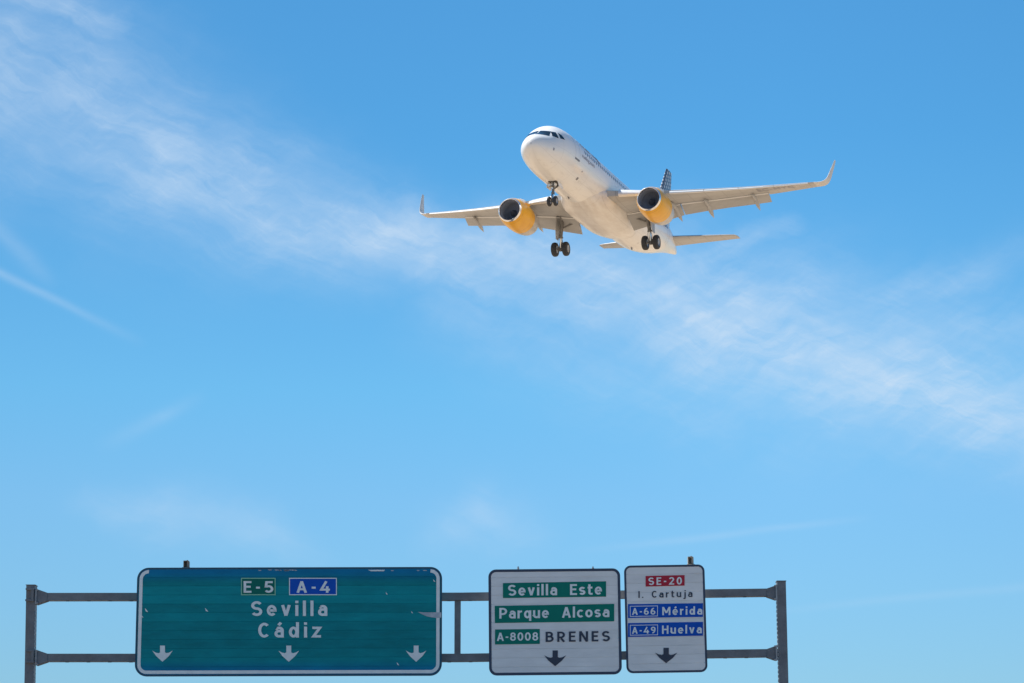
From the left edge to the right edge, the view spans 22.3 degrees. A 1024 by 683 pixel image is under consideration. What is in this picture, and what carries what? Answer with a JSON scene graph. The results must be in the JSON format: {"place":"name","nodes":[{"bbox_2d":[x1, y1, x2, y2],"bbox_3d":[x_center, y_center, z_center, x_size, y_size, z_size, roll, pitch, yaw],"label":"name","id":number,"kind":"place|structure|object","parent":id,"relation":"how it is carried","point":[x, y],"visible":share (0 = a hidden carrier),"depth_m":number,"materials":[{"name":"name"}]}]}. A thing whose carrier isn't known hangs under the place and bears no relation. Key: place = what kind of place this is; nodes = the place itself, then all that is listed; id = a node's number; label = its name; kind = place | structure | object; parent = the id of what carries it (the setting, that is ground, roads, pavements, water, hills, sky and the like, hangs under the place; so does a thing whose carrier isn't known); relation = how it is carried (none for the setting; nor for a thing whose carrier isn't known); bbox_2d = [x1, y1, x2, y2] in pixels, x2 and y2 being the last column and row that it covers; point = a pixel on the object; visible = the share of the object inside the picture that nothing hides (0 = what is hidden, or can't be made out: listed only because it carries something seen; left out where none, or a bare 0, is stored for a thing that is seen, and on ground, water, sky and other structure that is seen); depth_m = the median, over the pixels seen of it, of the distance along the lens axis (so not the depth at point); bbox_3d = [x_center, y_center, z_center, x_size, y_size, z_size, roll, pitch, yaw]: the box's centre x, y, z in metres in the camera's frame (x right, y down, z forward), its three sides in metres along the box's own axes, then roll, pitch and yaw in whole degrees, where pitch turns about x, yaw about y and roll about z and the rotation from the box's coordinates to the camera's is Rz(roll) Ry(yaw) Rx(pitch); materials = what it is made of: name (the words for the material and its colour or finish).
{"place":"outdoors","nodes":[
{"label":"outdoors","id":0,"kind":"place"},
{"bbox_2d":[0,0,1023,682],"label":"sky","id":1,"kind":"structure","parent":0,"point":[235,331],"materials":[{"name":"blue"}]},
{"bbox_2d":[419,126,835,256],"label":"airliner","id":2,"kind":"object","parent":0,"point":[596,196],"visible":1,"depth_m":206.07,"materials":[{"name":"white paint"}]},
{"label":"road","id":3,"kind":"structure","parent":0,"visible":0},
{"bbox_2d":[24,580,787,682],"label":"sign gantry","id":4,"kind":"object","parent":3,"relation":"on","point":[35,597],"visible":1,"depth_m":51.21,"materials":[{"name":"metal"}]},
{"bbox_2d":[135,560,441,676],"bbox_3d":[-4.368,5.423,51.042,5.994,2.290,0.222,0,-12,0],"label":"road sign","id":5,"kind":"object","parent":4,"relation":"attached to","point":[299,621],"visible":1,"depth_m":50.93,"materials":[{"name":"green metal"}]},
{"bbox_2d":[488,566,621,675],"bbox_3d":[0.839,5.469,50.978,2.592,2.132,0.111,-1,-11,0],"label":"road sign","id":6,"kind":"object","parent":4,"relation":"attached to","point":[554,621],"visible":1,"depth_m":50.92,"materials":[{"name":"white metal"}]},
{"bbox_2d":[624,556,706,672],"bbox_3d":[3.008,5.357,51.056,1.583,2.293,0.221,-1,-11,0],"label":"road sign","id":7,"kind":"object","parent":4,"relation":"attached to","point":[665,618],"visible":1,"depth_m":50.94,"materials":[{"name":"white metal"}]}
]}

